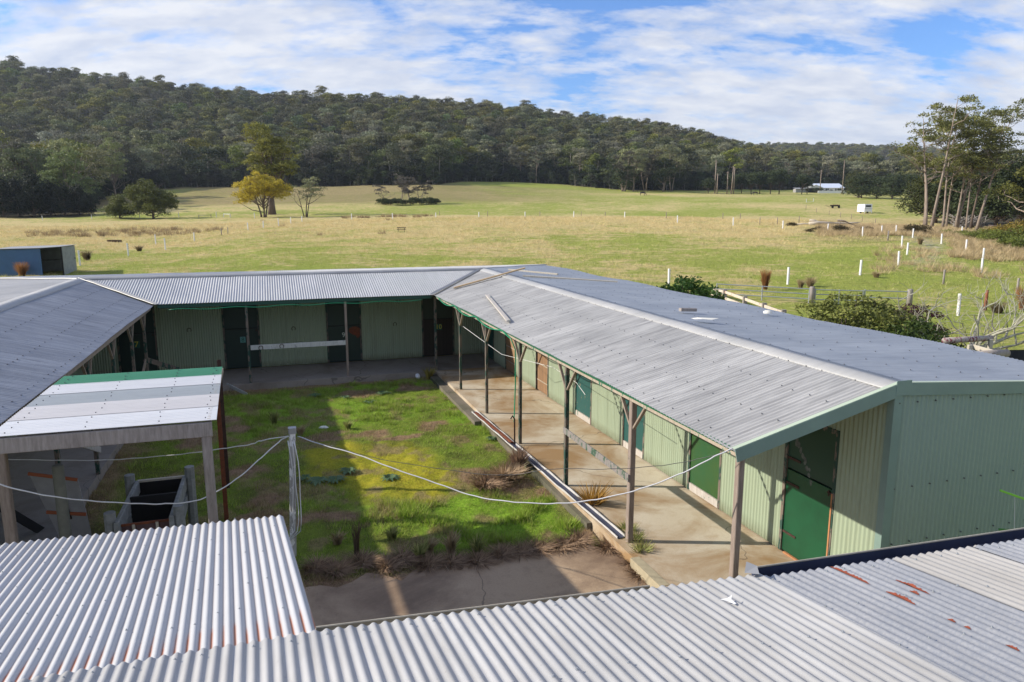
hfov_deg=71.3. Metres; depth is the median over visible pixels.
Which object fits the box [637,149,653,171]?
gum tree
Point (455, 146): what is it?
gum tree
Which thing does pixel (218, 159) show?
gum tree
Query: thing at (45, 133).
gum tree
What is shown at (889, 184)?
bushy tree
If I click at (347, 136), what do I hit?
gum tree
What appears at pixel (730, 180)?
round tree
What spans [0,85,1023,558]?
ground
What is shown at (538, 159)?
gum tree
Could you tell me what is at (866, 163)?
gum tree
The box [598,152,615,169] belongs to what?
gum tree
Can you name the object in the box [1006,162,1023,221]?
bushy tree
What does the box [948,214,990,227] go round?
branch pile
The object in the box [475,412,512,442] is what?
timber strip
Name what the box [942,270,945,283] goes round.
fence post
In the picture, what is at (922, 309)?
purple shrub
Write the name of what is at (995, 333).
bare tree
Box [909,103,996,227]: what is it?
tall gum
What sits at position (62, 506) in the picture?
round post
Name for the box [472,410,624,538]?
old gutter
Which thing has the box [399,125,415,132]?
gum tree
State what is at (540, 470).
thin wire
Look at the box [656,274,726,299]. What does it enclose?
laurel bush
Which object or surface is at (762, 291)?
pipe fence
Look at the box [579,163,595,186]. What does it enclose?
gum tree
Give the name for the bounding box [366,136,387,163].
gum tree
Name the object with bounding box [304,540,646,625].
concrete apron
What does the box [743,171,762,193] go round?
round tree
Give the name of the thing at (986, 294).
fence post
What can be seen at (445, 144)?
gum tree
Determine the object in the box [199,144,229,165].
gum tree
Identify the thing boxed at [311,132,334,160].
gum tree
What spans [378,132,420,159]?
gum tree
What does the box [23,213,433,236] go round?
rushes
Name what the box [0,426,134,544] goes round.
verandah pavement
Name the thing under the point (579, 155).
gum tree
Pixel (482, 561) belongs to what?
dead weed
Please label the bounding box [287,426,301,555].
cable pole
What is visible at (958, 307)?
white post
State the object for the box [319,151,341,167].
gum tree
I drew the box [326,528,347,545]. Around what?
grass tussock
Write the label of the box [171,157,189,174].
gum tree
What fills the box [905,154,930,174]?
gum tree
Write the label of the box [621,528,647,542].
grass tussock
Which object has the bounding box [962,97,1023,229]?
tall gum
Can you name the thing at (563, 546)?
dead weed
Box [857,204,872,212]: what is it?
caravan
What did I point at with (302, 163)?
gum tree
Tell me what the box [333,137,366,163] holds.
gum tree
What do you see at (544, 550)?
dead weed
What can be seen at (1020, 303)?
grass tussock
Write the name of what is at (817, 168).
gum tree
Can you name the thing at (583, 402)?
door
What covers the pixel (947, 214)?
tall gum
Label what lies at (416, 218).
pasture grass
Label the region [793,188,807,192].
grey shed
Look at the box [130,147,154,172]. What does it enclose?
gum tree
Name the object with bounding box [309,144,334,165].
gum tree
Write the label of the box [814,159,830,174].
gum tree
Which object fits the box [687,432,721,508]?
door
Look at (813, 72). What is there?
sky
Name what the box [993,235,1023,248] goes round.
gorse bush
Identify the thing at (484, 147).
gum tree
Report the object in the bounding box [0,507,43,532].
plank
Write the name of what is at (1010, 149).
gum tree
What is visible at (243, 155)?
gum tree
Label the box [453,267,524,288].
plank
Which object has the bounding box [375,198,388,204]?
shrub
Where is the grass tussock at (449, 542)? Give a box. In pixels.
[439,527,460,553]
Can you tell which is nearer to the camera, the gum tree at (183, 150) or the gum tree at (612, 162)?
the gum tree at (183, 150)
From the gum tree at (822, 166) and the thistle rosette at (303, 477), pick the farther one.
the gum tree at (822, 166)
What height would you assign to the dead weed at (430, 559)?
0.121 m
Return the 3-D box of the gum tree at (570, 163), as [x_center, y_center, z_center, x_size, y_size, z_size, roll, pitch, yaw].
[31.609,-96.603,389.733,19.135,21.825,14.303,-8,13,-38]
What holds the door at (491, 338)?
in the stable building
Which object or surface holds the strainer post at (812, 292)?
on the ground at (466, 199)
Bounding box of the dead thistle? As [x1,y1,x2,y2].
[351,522,361,554]
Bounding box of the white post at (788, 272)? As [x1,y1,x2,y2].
[786,267,789,284]
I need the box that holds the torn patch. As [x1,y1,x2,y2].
[692,317,717,319]
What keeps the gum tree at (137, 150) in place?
on the ground at (466, 199)
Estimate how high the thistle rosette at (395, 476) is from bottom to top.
0.060 m
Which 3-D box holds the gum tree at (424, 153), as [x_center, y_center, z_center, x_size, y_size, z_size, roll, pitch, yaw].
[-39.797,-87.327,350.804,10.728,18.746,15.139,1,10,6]
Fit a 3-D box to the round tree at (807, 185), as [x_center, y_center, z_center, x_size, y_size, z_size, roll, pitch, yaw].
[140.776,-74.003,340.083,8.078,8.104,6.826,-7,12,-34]
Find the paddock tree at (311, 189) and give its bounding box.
[286,176,327,216]
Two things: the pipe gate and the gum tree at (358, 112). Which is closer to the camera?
the pipe gate
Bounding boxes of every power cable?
[0,436,288,504]
[8,436,287,460]
[297,436,732,503]
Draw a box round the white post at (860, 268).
[859,260,862,274]
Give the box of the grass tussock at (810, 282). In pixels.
[802,275,818,286]
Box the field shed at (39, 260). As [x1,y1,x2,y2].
[0,245,76,275]
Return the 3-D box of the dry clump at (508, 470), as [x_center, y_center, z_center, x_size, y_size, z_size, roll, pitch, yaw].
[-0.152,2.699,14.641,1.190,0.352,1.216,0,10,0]
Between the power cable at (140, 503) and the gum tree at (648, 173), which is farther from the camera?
the gum tree at (648, 173)
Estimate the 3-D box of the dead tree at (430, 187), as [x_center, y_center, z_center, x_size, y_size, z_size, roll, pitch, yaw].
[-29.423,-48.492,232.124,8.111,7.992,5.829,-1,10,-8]
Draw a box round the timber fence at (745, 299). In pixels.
[710,289,786,312]
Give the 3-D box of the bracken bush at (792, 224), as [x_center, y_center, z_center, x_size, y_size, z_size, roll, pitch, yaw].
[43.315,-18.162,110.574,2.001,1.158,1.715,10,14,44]
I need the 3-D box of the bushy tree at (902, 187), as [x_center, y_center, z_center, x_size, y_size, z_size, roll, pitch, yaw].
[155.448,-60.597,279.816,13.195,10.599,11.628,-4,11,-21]
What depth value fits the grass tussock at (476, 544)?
11.47 m
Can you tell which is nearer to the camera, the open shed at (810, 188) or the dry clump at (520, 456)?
the dry clump at (520, 456)
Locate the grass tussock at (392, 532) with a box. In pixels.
[382,524,400,539]
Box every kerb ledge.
[430,375,480,425]
[481,421,591,530]
[630,556,668,587]
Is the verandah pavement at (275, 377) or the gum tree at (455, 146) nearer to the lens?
the verandah pavement at (275, 377)
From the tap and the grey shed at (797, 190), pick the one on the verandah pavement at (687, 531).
the tap
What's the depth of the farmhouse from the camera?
391.46 m
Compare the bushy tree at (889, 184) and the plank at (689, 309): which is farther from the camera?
the bushy tree at (889, 184)
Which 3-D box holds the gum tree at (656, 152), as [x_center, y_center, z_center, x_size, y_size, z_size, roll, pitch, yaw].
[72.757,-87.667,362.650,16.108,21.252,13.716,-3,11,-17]
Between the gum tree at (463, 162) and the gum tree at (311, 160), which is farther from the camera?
the gum tree at (463, 162)
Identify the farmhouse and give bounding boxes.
[805,184,843,190]
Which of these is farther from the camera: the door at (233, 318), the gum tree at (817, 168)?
the gum tree at (817, 168)
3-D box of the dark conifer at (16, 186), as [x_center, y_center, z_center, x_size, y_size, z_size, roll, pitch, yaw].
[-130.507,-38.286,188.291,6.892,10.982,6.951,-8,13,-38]
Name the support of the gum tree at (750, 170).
on the ground at (466, 199)
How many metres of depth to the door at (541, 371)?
20.95 m
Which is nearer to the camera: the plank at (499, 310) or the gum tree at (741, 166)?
the plank at (499, 310)
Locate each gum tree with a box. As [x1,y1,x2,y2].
[0,129,16,149]
[0,142,48,212]
[0,152,16,169]
[17,141,50,168]
[23,138,79,180]
[35,131,57,141]
[36,146,101,193]
[52,132,83,141]
[81,132,102,140]
[81,147,114,185]
[82,146,105,185]
[90,118,117,130]
[95,131,131,195]
[98,133,128,165]
[98,139,140,169]
[117,152,148,177]
[124,146,151,167]
[127,144,164,165]
[129,129,160,163]
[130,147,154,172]
[142,129,173,164]
[145,147,165,169]
[147,133,179,165]
[162,143,199,169]
[163,102,191,124]
[163,150,183,167]
[170,128,190,140]
[171,148,208,164]
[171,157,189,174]
[175,107,194,137]
[183,137,215,162]
[188,124,213,139]
[190,146,221,186]
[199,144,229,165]
[209,147,225,167]
[215,145,248,172]
[215,146,239,164]
[226,113,249,134]
[232,146,256,167]
[233,121,299,214]
[238,142,257,168]
[270,144,298,162]
[290,144,306,161]
[291,141,316,163]
[296,148,316,168]
[299,144,328,169]
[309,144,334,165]
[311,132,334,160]
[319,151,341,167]
[332,144,348,164]
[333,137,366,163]
[336,151,345,167]
[341,134,359,140]
[343,109,366,130]
[343,142,372,165]
[351,145,379,167]
[355,113,373,131]
[355,130,377,137]
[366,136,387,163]
[367,148,393,171]
[368,133,402,160]
[369,142,406,183]
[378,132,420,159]
[387,140,410,162]
[391,139,413,165]
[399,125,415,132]
[400,135,426,162]
[405,154,426,175]
[419,144,438,163]
[420,144,438,166]
[422,147,453,183]
[430,137,457,162]
[440,138,464,166]
[448,136,477,161]
[459,160,470,179]
[466,117,486,135]
[468,151,486,169]
[475,139,500,161]
[477,151,501,165]
[484,110,501,133]
[484,116,506,136]
[486,142,510,160]
[495,151,513,170]
[499,141,519,161]
[500,149,515,162]
[506,146,528,170]
[515,145,537,165]
[525,141,546,162]
[528,149,545,169]
[529,144,546,165]
[544,132,563,144]
[544,143,566,165]
[544,158,557,172]
[548,144,567,165]
[557,144,585,170]
[558,138,591,162]
[571,147,589,171]
[578,152,589,166]
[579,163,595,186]
[582,152,609,171]
[584,143,610,167]
[585,133,599,146]
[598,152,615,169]
[599,157,625,174]
[603,141,622,161]
[606,162,639,191]
[611,150,639,190]
[615,148,637,167]
[618,148,648,190]
[627,148,651,189]
[631,151,662,190]
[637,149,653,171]
[649,144,688,190]
[649,146,666,173]
[649,157,685,191]
[660,148,681,172]
[682,145,701,170]
[686,148,710,174]
[694,155,715,171]
[697,156,715,174]
[709,153,725,189]
[713,142,731,174]
[721,163,741,185]
[731,161,746,172]
[745,150,763,171]
[745,167,755,186]
[767,156,784,170]
[778,159,795,170]
[783,159,794,189]
[788,157,807,174]
[790,158,817,175]
[796,155,819,174]
[800,160,814,176]
[812,163,826,176]
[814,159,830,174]
[821,155,839,176]
[823,158,852,177]
[829,156,860,173]
[834,167,850,181]
[845,160,864,173]
[857,153,887,174]
[858,160,878,174]
[860,161,877,175]
[864,152,886,170]
[864,157,883,175]
[879,153,903,174]
[884,164,901,176]
[897,158,923,174]
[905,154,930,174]
[1002,147,1019,154]
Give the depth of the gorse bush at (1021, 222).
88.88 m
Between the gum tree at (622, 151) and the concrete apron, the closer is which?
the concrete apron
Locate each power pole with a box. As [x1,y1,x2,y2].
[714,160,717,193]
[731,166,734,193]
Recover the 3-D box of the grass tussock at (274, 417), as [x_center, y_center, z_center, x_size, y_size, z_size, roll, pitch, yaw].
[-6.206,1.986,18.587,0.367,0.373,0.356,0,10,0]
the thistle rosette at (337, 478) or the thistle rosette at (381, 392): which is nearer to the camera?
the thistle rosette at (337, 478)
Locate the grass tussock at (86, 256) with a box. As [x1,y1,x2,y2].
[77,249,94,260]
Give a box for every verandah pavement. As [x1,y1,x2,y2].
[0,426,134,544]
[222,353,500,390]
[436,366,793,586]
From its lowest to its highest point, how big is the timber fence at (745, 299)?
1.143 m
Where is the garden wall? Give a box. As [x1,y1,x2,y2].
[818,191,845,192]
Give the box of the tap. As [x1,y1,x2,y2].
[510,415,514,444]
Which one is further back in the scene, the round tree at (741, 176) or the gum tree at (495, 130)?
the gum tree at (495, 130)
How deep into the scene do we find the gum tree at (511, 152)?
389.36 m
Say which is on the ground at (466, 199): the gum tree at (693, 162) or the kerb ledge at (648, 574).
the gum tree at (693, 162)
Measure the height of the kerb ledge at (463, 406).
0.410 m
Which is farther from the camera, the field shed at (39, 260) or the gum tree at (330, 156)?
the gum tree at (330, 156)
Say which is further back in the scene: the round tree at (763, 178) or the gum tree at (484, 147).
the gum tree at (484, 147)
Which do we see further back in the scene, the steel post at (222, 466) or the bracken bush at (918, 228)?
the bracken bush at (918, 228)
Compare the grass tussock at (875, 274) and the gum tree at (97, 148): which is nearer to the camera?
the grass tussock at (875, 274)
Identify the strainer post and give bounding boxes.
[809,286,814,303]
[906,289,912,305]
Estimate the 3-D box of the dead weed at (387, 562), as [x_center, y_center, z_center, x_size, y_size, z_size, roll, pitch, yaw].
[-1.947,3.455,11.054,0.865,0.121,0.879,0,10,0]
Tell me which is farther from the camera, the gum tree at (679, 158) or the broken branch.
the gum tree at (679, 158)
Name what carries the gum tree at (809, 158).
on the ground at (466, 199)
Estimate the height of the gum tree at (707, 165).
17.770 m
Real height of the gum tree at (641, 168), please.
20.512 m
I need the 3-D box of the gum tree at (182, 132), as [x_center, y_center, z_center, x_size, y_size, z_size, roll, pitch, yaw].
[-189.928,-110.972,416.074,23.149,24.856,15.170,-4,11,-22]
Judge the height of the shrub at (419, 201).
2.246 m
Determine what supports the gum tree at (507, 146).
on the ground at (466, 199)
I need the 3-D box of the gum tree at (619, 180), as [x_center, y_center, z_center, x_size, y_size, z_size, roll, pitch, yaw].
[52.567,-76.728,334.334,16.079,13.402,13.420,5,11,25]
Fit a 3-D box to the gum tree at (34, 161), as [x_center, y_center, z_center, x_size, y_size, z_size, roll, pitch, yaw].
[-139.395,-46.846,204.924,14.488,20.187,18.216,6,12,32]
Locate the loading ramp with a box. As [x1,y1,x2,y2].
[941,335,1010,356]
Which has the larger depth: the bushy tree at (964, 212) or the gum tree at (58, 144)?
the gum tree at (58, 144)
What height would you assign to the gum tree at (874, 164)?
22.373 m
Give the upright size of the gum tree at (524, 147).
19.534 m
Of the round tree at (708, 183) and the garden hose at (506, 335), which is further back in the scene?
the round tree at (708, 183)
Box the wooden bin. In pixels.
[103,465,198,533]
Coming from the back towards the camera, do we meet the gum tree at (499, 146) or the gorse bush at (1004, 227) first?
the gum tree at (499, 146)
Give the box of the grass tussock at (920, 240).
[915,236,925,244]
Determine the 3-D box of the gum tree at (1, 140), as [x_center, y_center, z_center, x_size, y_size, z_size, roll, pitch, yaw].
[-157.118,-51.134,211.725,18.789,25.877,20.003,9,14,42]
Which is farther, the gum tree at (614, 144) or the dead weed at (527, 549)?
the gum tree at (614, 144)
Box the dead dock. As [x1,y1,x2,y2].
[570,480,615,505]
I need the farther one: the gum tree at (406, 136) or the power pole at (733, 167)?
the gum tree at (406, 136)
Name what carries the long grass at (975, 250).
on the ground at (466, 199)
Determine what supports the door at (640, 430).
in the stable building
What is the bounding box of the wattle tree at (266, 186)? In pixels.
[230,170,293,216]
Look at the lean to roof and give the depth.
5.80 m
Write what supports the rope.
attached to the stable building
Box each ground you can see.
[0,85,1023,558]
[85,378,600,586]
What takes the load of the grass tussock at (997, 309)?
on the ground at (466, 199)
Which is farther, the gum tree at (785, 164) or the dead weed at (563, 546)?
the gum tree at (785, 164)
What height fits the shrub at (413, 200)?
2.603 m
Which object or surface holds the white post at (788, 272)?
on the ground at (466, 199)
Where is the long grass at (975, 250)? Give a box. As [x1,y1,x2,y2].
[812,219,1023,277]
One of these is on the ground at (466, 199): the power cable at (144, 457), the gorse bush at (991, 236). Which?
the gorse bush at (991, 236)
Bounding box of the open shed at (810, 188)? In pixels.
[808,185,822,192]
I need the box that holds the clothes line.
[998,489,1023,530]
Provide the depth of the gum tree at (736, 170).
404.61 m
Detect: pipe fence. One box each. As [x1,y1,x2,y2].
[716,283,809,302]
[864,289,907,302]
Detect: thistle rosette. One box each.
[296,474,310,479]
[306,476,330,485]
[325,475,346,483]
[337,467,358,475]
[376,391,390,394]
[381,474,399,480]
[485,436,495,440]
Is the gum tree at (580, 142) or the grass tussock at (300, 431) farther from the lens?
the gum tree at (580, 142)
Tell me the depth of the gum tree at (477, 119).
484.09 m
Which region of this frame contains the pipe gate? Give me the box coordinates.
[814,289,863,303]
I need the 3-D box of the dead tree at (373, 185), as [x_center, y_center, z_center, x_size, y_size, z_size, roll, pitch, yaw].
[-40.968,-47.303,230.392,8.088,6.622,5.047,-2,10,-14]
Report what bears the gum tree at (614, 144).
on the ground at (466, 199)
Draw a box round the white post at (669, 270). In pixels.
[668,269,670,283]
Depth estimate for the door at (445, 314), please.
26.30 m
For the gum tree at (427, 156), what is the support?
on the ground at (466, 199)
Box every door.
[116,304,159,372]
[221,301,261,368]
[325,297,362,362]
[421,294,454,356]
[488,326,493,360]
[505,335,514,373]
[535,351,548,396]
[574,373,591,424]
[622,398,644,459]
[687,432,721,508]
[778,426,839,560]
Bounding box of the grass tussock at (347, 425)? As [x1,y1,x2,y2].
[341,420,354,428]
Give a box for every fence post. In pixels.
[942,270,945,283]
[984,290,988,310]
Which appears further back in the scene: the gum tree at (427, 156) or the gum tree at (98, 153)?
the gum tree at (427, 156)
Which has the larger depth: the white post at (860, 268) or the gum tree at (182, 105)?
the gum tree at (182, 105)
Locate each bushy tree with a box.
[840,170,873,197]
[845,171,876,197]
[858,175,891,198]
[868,170,906,198]
[888,173,922,198]
[894,167,960,222]
[912,164,985,223]
[932,170,997,220]
[950,160,1023,225]
[971,153,1023,223]
[979,165,1023,211]
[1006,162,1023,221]
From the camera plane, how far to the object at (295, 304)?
22.09 m
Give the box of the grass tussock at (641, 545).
[625,538,654,553]
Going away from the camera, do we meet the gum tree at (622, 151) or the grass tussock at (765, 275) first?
the grass tussock at (765, 275)
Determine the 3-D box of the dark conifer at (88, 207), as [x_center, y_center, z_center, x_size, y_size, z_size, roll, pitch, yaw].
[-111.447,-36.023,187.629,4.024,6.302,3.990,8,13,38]
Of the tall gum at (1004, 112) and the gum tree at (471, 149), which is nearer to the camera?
the tall gum at (1004, 112)
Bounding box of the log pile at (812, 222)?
[797,219,860,225]
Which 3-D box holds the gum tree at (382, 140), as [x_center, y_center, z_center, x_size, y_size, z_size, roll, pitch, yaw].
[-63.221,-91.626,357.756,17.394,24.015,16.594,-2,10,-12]
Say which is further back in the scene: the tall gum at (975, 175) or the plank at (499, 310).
the tall gum at (975, 175)
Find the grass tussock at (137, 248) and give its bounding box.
[133,246,143,250]
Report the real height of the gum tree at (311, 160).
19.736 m
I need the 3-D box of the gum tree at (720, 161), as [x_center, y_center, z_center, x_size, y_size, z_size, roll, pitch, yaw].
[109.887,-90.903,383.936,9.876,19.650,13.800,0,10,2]
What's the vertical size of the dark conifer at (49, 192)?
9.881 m
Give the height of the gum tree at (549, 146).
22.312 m
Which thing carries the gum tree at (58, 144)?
on the ground at (466, 199)
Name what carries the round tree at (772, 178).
on the ground at (466, 199)
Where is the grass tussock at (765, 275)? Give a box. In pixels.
[760,269,772,289]
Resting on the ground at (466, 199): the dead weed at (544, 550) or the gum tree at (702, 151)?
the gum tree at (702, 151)
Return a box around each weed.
[297,551,341,576]
[305,552,362,580]
[338,547,386,570]
[360,549,412,574]
[380,544,429,566]
[404,549,451,574]
[421,366,435,379]
[425,548,477,572]
[452,548,502,572]
[475,542,528,565]
[496,537,547,562]
[517,535,563,557]
[539,531,586,554]
[557,526,600,548]
[590,534,619,556]
[611,553,629,568]
[618,561,644,582]
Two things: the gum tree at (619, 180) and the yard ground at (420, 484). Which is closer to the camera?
the yard ground at (420, 484)
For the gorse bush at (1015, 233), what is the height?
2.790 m
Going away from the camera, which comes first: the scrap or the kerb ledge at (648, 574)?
the scrap
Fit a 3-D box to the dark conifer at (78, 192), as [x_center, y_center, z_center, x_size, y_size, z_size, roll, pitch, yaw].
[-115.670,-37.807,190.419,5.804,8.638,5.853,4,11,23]
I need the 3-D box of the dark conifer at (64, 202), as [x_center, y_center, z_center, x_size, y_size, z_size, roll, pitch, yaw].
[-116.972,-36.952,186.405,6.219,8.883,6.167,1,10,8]
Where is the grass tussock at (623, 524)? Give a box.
[617,520,639,530]
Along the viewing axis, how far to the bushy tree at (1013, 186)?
100.91 m
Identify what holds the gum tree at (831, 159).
on the ground at (466, 199)
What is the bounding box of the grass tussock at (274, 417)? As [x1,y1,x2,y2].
[267,412,280,423]
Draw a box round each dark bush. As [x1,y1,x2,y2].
[101,193,137,217]
[120,178,179,218]
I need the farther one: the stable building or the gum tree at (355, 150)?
the gum tree at (355, 150)
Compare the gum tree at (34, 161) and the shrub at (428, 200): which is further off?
the shrub at (428, 200)
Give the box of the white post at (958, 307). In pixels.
[956,293,961,315]
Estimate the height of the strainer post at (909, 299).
1.100 m
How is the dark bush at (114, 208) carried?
on the ground at (466, 199)
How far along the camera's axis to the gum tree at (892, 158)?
444.41 m
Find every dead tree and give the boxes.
[372,184,395,197]
[393,173,421,203]
[393,175,407,199]
[413,180,432,197]
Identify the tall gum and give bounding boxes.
[886,94,987,226]
[887,122,965,223]
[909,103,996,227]
[922,110,989,226]
[928,110,1021,229]
[931,132,1016,227]
[958,104,1023,228]
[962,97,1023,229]
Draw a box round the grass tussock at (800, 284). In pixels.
[795,279,805,287]
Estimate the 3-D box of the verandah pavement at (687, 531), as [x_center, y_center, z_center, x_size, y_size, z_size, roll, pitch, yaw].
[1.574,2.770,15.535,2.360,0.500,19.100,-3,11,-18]
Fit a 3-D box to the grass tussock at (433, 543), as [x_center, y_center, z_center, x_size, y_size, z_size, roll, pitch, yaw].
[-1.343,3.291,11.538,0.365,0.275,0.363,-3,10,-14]
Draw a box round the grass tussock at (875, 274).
[871,271,881,277]
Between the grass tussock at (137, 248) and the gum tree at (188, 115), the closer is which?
the grass tussock at (137, 248)
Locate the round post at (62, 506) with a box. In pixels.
[52,463,71,538]
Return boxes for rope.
[463,326,584,393]
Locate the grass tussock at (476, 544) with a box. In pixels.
[467,530,488,553]
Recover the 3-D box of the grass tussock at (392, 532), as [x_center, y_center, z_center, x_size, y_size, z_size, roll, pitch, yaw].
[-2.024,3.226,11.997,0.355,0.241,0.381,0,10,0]
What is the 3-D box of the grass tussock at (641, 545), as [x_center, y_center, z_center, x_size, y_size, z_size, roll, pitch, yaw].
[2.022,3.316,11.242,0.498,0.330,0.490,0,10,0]
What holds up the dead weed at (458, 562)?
on the yard ground at (420, 484)
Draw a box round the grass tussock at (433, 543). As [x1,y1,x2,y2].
[419,534,440,553]
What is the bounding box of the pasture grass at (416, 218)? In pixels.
[0,215,1023,298]
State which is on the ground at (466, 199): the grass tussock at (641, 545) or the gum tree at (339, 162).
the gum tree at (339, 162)
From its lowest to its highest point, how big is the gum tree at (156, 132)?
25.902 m
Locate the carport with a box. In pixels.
[0,367,223,523]
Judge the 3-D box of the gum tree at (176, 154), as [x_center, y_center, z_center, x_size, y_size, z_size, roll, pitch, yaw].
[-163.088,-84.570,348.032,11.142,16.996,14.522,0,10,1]
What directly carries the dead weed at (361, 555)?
on the yard ground at (420, 484)
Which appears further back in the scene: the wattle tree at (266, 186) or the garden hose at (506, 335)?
the wattle tree at (266, 186)
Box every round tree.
[699,177,716,192]
[720,173,738,193]
[735,173,748,192]
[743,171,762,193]
[757,171,768,193]
[762,171,781,193]
[771,168,790,193]
[791,173,812,193]
[800,178,813,191]
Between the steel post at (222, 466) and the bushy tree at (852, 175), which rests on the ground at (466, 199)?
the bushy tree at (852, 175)
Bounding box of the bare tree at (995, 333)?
[887,266,1023,350]
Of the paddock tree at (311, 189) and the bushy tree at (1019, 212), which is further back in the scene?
the paddock tree at (311, 189)
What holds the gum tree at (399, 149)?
on the ground at (466, 199)
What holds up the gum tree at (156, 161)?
on the ground at (466, 199)
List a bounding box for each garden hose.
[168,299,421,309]
[437,297,515,421]
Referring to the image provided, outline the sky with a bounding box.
[0,0,1023,152]
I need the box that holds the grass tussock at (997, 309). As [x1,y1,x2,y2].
[987,301,1008,313]
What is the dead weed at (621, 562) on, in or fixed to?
on the concrete apron
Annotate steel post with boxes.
[217,393,228,520]
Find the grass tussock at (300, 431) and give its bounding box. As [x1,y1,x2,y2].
[296,426,304,434]
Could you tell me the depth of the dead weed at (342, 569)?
10.89 m
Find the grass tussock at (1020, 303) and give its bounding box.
[1015,285,1023,309]
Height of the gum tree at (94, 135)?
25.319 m
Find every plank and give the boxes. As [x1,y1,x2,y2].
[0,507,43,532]
[227,383,247,395]
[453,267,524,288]
[485,294,510,321]
[508,269,557,274]
[523,275,617,281]
[679,308,696,311]
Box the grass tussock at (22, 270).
[12,261,29,275]
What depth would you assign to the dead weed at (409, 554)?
11.32 m
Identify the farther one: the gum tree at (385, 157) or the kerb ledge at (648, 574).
the gum tree at (385, 157)
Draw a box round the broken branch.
[837,219,855,225]
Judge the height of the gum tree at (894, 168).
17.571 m
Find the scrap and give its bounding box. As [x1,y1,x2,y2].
[721,595,735,603]
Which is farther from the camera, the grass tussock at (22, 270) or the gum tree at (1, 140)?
the gum tree at (1, 140)
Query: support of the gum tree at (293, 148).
on the ground at (466, 199)
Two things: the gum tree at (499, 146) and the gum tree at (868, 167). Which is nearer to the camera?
the gum tree at (499, 146)
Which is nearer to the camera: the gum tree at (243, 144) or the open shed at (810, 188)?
the gum tree at (243, 144)
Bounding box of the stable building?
[0,264,1023,577]
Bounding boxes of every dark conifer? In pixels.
[0,173,19,216]
[5,175,29,215]
[12,169,50,216]
[36,178,57,215]
[47,183,78,215]
[68,183,86,214]
[79,192,97,214]
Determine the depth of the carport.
9.45 m
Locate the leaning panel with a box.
[28,472,91,537]
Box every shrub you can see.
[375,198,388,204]
[384,199,394,204]
[392,198,400,204]
[399,199,412,204]
[407,197,417,204]
[417,198,426,203]
[421,197,434,204]
[431,198,440,203]
[794,291,929,336]
[858,314,965,348]
[894,303,966,348]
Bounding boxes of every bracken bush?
[785,222,797,225]
[832,224,852,231]
[903,223,932,232]
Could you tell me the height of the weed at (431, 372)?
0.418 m
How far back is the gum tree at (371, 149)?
347.50 m
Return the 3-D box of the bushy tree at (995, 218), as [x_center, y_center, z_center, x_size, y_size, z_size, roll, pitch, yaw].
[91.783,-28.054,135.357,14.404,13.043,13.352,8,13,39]
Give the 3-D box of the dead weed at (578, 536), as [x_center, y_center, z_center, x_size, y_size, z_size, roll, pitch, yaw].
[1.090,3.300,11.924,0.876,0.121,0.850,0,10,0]
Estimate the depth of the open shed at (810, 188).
387.10 m
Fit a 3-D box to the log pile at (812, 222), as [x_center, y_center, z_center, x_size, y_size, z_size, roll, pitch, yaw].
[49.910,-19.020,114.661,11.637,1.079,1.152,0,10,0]
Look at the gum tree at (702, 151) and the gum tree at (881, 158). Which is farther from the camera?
the gum tree at (881, 158)
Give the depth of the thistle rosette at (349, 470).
15.10 m
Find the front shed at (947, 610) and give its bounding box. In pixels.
[7,527,1023,681]
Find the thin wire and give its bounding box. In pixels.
[331,445,730,474]
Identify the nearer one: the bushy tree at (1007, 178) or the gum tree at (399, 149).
the bushy tree at (1007, 178)
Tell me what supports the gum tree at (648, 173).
on the ground at (466, 199)
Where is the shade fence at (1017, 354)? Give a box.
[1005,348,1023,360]
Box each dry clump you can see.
[458,468,512,492]
[478,459,533,482]
[506,444,531,470]
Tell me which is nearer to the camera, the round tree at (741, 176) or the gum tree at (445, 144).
the round tree at (741, 176)
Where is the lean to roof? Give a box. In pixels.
[0,515,315,681]
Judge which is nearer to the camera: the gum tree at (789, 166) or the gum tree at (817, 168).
the gum tree at (789, 166)
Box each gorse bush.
[957,228,980,237]
[967,226,992,239]
[974,227,1012,241]
[983,222,1023,233]
[992,225,1023,239]
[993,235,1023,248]
[1007,217,1023,227]
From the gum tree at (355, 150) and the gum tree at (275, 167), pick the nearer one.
the gum tree at (275, 167)
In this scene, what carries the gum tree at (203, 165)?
on the ground at (466, 199)
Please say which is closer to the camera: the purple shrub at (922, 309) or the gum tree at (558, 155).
the purple shrub at (922, 309)
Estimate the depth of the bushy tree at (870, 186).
289.28 m
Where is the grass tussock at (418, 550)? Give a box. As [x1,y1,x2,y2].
[409,537,429,557]
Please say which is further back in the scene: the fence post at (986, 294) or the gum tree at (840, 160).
the gum tree at (840, 160)

